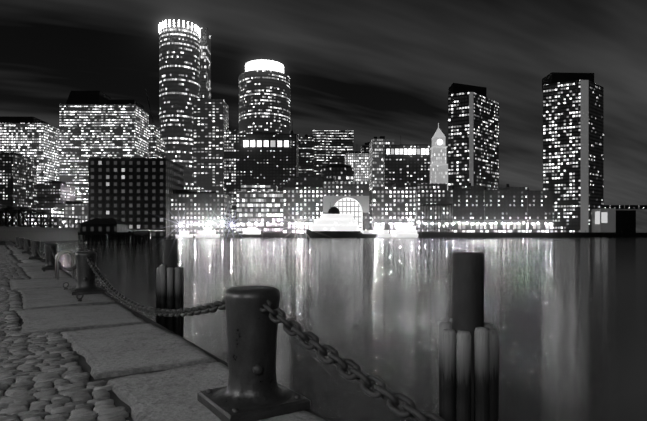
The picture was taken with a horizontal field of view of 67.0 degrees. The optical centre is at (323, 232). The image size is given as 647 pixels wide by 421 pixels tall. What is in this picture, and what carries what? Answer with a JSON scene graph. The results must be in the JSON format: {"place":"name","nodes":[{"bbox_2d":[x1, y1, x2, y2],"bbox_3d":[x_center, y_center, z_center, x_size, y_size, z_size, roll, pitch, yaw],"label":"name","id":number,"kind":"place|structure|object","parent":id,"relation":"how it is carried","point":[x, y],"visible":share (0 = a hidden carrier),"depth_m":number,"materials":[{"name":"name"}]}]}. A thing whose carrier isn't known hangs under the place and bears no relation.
{"place":"outdoors","nodes":[
{"label":"outdoors","id":0,"kind":"place"},
{"bbox_2d":[0,241,328,420],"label":"ground","id":1,"kind":"structure","parent":0,"point":[82,362],"depth_m":3.94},
{"bbox_2d":[14,237,20,246],"bbox_3d":[-22.092,0.676,35.344,0.500,0.702,0.500,0,0,-34],"label":"bollard","id":2,"kind":"object","parent":1,"relation":"on","point":[17,244],"visible":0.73,"depth_m":35.20,"materials":[{"name":"metal"}]},
{"bbox_2d":[17,238,24,248],"bbox_3d":[-18.481,0.676,29.939,0.500,0.702,0.500,0,0,-34],"label":"bollard","id":3,"kind":"object","parent":1,"relation":"on","point":[20,245],"visible":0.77,"depth_m":29.80,"materials":[{"name":"metal"}]},
{"bbox_2d":[21,239,31,252],"bbox_3d":[-14.869,0.676,24.535,0.500,0.702,0.500,0,0,-34],"label":"bollard","id":4,"kind":"object","parent":1,"relation":"on","point":[26,249],"visible":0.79,"depth_m":24.40,"materials":[{"name":"metal"}]},
{"bbox_2d":[28,241,43,258],"bbox_3d":[-11.258,0.676,19.131,0.500,0.702,0.500,0,0,-34],"label":"bollard","id":5,"kind":"object","parent":1,"relation":"on","point":[35,255],"visible":0.9,"depth_m":19.00,"materials":[{"name":"metal"}]},
{"bbox_2d":[35,243,44,257],"bbox_3d":[-9.463,0.610,16.444,0.069,0.468,6.283,0,0,-34],"label":"chain","id":6,"kind":"object","parent":5,"relation":"hanging from","point":[40,254],"visible":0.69,"depth_m":17.53,"materials":[{"name":"metal"}]},
{"bbox_2d":[40,244,60,269],"bbox_3d":[-7.646,0.676,13.726,0.500,0.702,0.500,0,0,-34],"label":"bollard","id":7,"kind":"object","parent":1,"relation":"on","point":[49,261],"visible":0.77,"depth_m":13.59,"materials":[{"name":"metal"}]},
{"bbox_2d":[50,246,76,270],"bbox_3d":[-5.852,0.610,11.040,0.069,0.470,6.283,0,0,-34],"label":"chain","id":8,"kind":"object","parent":7,"relation":"hanging from","point":[61,266],"visible":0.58,"depth_m":11.21,"materials":[{"name":"metal"}]},
{"bbox_2d":[42,267,83,300],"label":"mooring rings","id":9,"kind":"object","parent":1,"relation":"on","point":[66,288],"visible":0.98,"depth_m":8.78,"materials":[{"name":"metal"}]},
{"bbox_2d":[0,245,128,420],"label":"cobblestones","id":10,"kind":"structure","parent":1,"relation":"on","point":[29,355],"depth_m":3.48,"materials":[{"name":"stone"}]},
{"bbox_2d":[55,251,76,279],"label":"quay ladder rails","id":11,"kind":"object","parent":1,"relation":"attached to","point":[73,256],"visible":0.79,"depth_m":10.86,"materials":[{"name":"grey metal"}]},
{"bbox_2d":[68,251,104,294],"bbox_3d":[-4.035,0.676,8.322,0.500,0.702,0.500,0,0,-34],"label":"bollard","id":12,"kind":"object","parent":1,"relation":"on","point":[86,279],"visible":0.96,"depth_m":8.19,"materials":[{"name":"metal"}]},
{"bbox_2d":[5,241,325,420],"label":"stone paving slabs","id":13,"kind":"structure","parent":1,"relation":"on","point":[108,338],"depth_m":4.30,"materials":[{"name":"grey stone"}]},
{"bbox_2d":[197,286,309,420],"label":"bollard","id":14,"kind":"object","parent":1,"relation":"on","point":[253,390],"visible":1,"depth_m":2.78,"materials":[{"name":"metal"}]},
{"bbox_2d":[86,256,224,316],"bbox_3d":[-2.240,0.611,5.635,0.070,0.468,6.283,0,0,-34],"label":"chain","id":15,"kind":"object","parent":14,"relation":"hanging from","point":[207,308],"visible":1,"depth_m":4.53,"materials":[{"name":"metal"}]},
{"bbox_2d":[259,299,445,420],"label":"chain","id":16,"kind":"object","parent":14,"relation":"hanging from","point":[389,397],"visible":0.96,"depth_m":2.09,"materials":[{"name":"metal"}]},
{"bbox_2d":[0,0,646,232],"label":"sky","id":17,"kind":"structure","parent":0,"point":[370,69],"materials":[{"name":"black"}]},
{"bbox_2d":[30,237,646,420],"bbox_3d":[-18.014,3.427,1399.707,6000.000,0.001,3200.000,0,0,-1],"label":"harbour water","id":18,"kind":"structure","parent":0,"point":[566,317],"depth_m":22.34,"materials":[{"name":"grey liquid"}]},
{"bbox_2d":[0,205,164,242],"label":"bridge","id":19,"kind":"structure","parent":18,"relation":"on","point":[40,232],"depth_m":186.07,"materials":[{"name":"black metal"}]},
{"bbox_2d":[78,218,147,243],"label":"bridge tender house","id":20,"kind":"structure","parent":18,"relation":"on","point":[96,227],"depth_m":148.96,"materials":[{"name":"grey wood"}]},
{"bbox_2d":[156,239,183,337],"bbox_3d":[-4.445,2.061,14.166,0.733,3.732,0.733,0,0,-1],"label":"pile cluster","id":21,"kind":"object","parent":18,"relation":"in","point":[170,283],"visible":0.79,"depth_m":13.97,"materials":[{"name":"grey wood"}]},
{"bbox_2d":[175,228,192,236],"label":"boat","id":22,"kind":"object","parent":18,"relation":"on","point":[185,233],"visible":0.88,"depth_m":342.95,"materials":[{"name":"white"}]},
{"bbox_2d":[195,228,219,236],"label":"boat","id":23,"kind":"object","parent":18,"relation":"on","point":[207,232],"visible":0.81,"depth_m":342.76,"materials":[{"name":"white"}]},
{"bbox_2d":[239,224,262,236],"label":"boat","id":24,"kind":"object","parent":18,"relation":"on","point":[251,232],"visible":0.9,"depth_m":344.01,"materials":[{"name":"white"}]},
{"bbox_2d":[306,207,360,237],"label":"boat","id":25,"kind":"object","parent":18,"relation":"on","point":[333,223],"visible":0.98,"depth_m":332.15,"materials":[{"name":"white"}]},
{"bbox_2d":[357,231,376,237],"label":"tug boat","id":26,"kind":"object","parent":18,"relation":"on","point":[366,234],"visible":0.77,"depth_m":334.36,"materials":[{"name":"black"}]},
{"bbox_2d":[370,227,390,236],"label":"boat","id":27,"kind":"object","parent":18,"relation":"on","point":[379,231],"visible":0.65,"depth_m":345.02,"materials":[{"name":"white"}]},
{"bbox_2d":[169,231,635,236],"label":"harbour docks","id":28,"kind":"object","parent":18,"relation":"on","point":[526,233],"visible":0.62,"depth_m":344.96,"materials":[{"name":"black concrete"}]},
{"bbox_2d":[391,223,418,236],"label":"paddle boat","id":29,"kind":"object","parent":18,"relation":"on","point":[404,230],"visible":0.85,"depth_m":343.98,"materials":[{"name":"white"}]},
{"bbox_2d":[439,252,498,420],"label":"pile cluster","id":30,"kind":"object","parent":18,"relation":"in","point":[468,364],"visible":1,"depth_m":6.15,"materials":[{"name":"grey wood"}]},
{"bbox_2d":[415,183,452,232],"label":"building","id":31,"kind":"structure","parent":0,"point":[432,193],"depth_m":362.96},
{"bbox_2d":[224,233,646,236],"bbox_3d":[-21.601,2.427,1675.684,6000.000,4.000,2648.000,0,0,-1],"label":"quay","id":32,"kind":"structure","parent":0,"point":[472,235],"depth_m":353.52,"materials":[{"name":"grey concrete"}]},
{"bbox_2d":[0,152,36,225],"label":"dark building","id":33,"kind":"structure","parent":32,"relation":"on","point":[18,180],"depth_m":362.29,"materials":[{"name":"grey"}]},
{"bbox_2d":[0,116,58,182],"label":"office building","id":34,"kind":"structure","parent":32,"relation":"on","point":[37,139],"depth_m":426.64,"materials":[{"name":"grey"}]},
{"bbox_2d":[21,209,63,227],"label":"building","id":35,"kind":"structure","parent":32,"relation":"on","point":[57,212],"depth_m":367.18,"materials":[{"name":"grey"}]},
{"bbox_2d":[37,180,75,208],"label":"building","id":36,"kind":"structure","parent":32,"relation":"on","point":[51,194],"depth_m":397.02,"materials":[{"name":"grey"}]},
{"bbox_2d":[55,201,88,227],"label":"building","id":37,"kind":"structure","parent":32,"relation":"on","point":[76,209],"depth_m":377.38,"materials":[{"name":"grey"}]},
{"bbox_2d":[59,91,148,203],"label":"office building","id":38,"kind":"structure","parent":32,"relation":"on","point":[80,112],"depth_m":447.03,"materials":[{"name":"grey"}]},
{"bbox_2d":[101,114,146,157],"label":"office building","id":39,"kind":"structure","parent":38,"relation":"attached to","point":[123,135],"depth_m":446.49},
{"bbox_2d":[89,158,183,236],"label":"office building","id":40,"kind":"structure","parent":32,"relation":"on","point":[135,193],"depth_m":338.16,"materials":[{"name":"grey"}]},
{"bbox_2d":[149,125,164,157],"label":"building","id":41,"kind":"structure","parent":32,"relation":"on","point":[156,146],"depth_m":519.52,"materials":[{"name":"grey"}]},
{"bbox_2d":[145,88,153,124],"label":"crane boom","id":42,"kind":"object","parent":41,"relation":"on","point":[149,106],"visible":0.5,"depth_m":537.12,"materials":[{"name":"black metal"}]},
{"bbox_2d":[159,19,199,191],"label":"skyscraper","id":43,"kind":"structure","parent":32,"relation":"on","point":[179,67],"depth_m":560.64,"materials":[{"name":"grey glass"}]},
{"bbox_2d":[170,190,230,235],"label":"low building","id":44,"kind":"structure","parent":32,"relation":"on","point":[189,209],"depth_m":348.71,"materials":[{"name":"grey"}]},
{"bbox_2d":[196,27,210,98],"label":"slab building","id":45,"kind":"structure","parent":32,"relation":"on","point":[205,64],"depth_m":598.00,"materials":[{"name":"black"}]},
{"bbox_2d":[193,98,227,192],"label":"tower building","id":46,"kind":"structure","parent":32,"relation":"on","point":[210,121],"depth_m":518.30,"materials":[{"name":"grey"}]},
{"bbox_2d":[224,121,239,232],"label":"high-rise building","id":47,"kind":"structure","parent":32,"relation":"on","point":[229,161],"depth_m":468.72,"materials":[{"name":"grey"}]},
{"bbox_2d":[236,185,282,232],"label":"building","id":48,"kind":"structure","parent":32,"relation":"on","point":[257,206],"depth_m":365.27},
{"bbox_2d":[239,59,289,133],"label":"skyscraper","id":49,"kind":"structure","parent":32,"relation":"on","point":[264,95],"depth_m":523.59,"materials":[{"name":"grey"}]},
{"bbox_2d":[236,132,297,190],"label":"office building","id":50,"kind":"structure","parent":32,"relation":"on","point":[266,158],"depth_m":449.13,"materials":[{"name":"grey"}]},
{"bbox_2d":[290,121,298,176],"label":"dark building","id":51,"kind":"structure","parent":32,"relation":"on","point":[291,132],"depth_m":615.95,"materials":[{"name":"grey"}]},
{"bbox_2d":[52,193,545,231],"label":"waterfront lights","id":52,"kind":"object","parent":32,"relation":"on","point":[425,225],"visible":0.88,"depth_m":357.53,"materials":[{"name":"white metal"}]},
{"bbox_2d":[283,177,323,232],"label":"block","id":53,"kind":"structure","parent":32,"relation":"on","point":[303,202],"depth_m":367.66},
{"bbox_2d":[299,134,313,176],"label":"dark building","id":54,"kind":"structure","parent":32,"relation":"on","point":[306,155],"depth_m":619.60,"materials":[{"name":"grey"}]},
{"bbox_2d":[313,130,352,176],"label":"dark building","id":55,"kind":"structure","parent":32,"relation":"on","point":[332,146],"depth_m":640.00,"materials":[{"name":"grey"}]},
{"bbox_2d":[321,163,368,232],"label":"arched building","id":56,"kind":"structure","parent":32,"relation":"on","point":[344,192],"depth_m":366.28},
{"bbox_2d":[345,151,368,181],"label":"ornate building","id":57,"kind":"structure","parent":32,"relation":"on","point":[357,162],"depth_m":560.42,"materials":[{"name":"grey"}]},
{"bbox_2d":[361,142,369,152],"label":"building","id":58,"kind":"structure","parent":32,"relation":"on","point":[364,148],"depth_m":580.53,"materials":[{"name":"grey"}]},
{"bbox_2d":[369,190,371,230],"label":"building","id":59,"kind":"structure","parent":32,"relation":"on","point":[370,209],"depth_m":374.32,"materials":[{"name":"grey"}]},
{"bbox_2d":[369,136,394,189],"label":"office building","id":60,"kind":"structure","parent":32,"relation":"on","point":[376,145],"depth_m":480.59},
{"bbox_2d":[370,183,419,232],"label":"building","id":61,"kind":"structure","parent":32,"relation":"on","point":[394,205],"depth_m":370.50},
{"bbox_2d":[383,135,429,186],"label":"office building","id":62,"kind":"structure","parent":32,"relation":"on","point":[406,163],"depth_m":470.88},
{"bbox_2d":[420,204,452,231],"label":"rowes ferry pavilion","id":63,"kind":"structure","parent":32,"relation":"on","point":[434,219],"depth_m":354.97,"materials":[{"name":"black metal"}]},
{"bbox_2d":[430,123,447,189],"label":"clock tower","id":64,"kind":"structure","parent":32,"relation":"on","point":[438,167],"depth_m":566.15,"materials":[{"name":"grey stone"}]},
{"bbox_2d":[448,83,498,189],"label":"skyscraper","id":65,"kind":"structure","parent":32,"relation":"on","point":[473,135],"depth_m":479.12,"materials":[{"name":"grey"}]},
{"bbox_2d":[451,183,552,231],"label":"waterfront building","id":66,"kind":"structure","parent":32,"relation":"on","point":[475,208],"depth_m":373.92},
{"bbox_2d":[542,72,603,231],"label":"skyscraper","id":67,"kind":"structure","parent":32,"relation":"on","point":[573,142],"depth_m":408.68,"materials":[{"name":"grey"}]},
{"bbox_2d":[592,208,635,231],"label":"white building","id":68,"kind":"structure","parent":0,"point":[609,220],"depth_m":402.53,"materials":[{"name":"grey"}]},
{"bbox_2d":[604,205,646,208],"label":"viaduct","id":69,"kind":"object","parent":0,"point":[627,206],"visible":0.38,"depth_m":907.22,"materials":[{"name":"black"}]}
]}

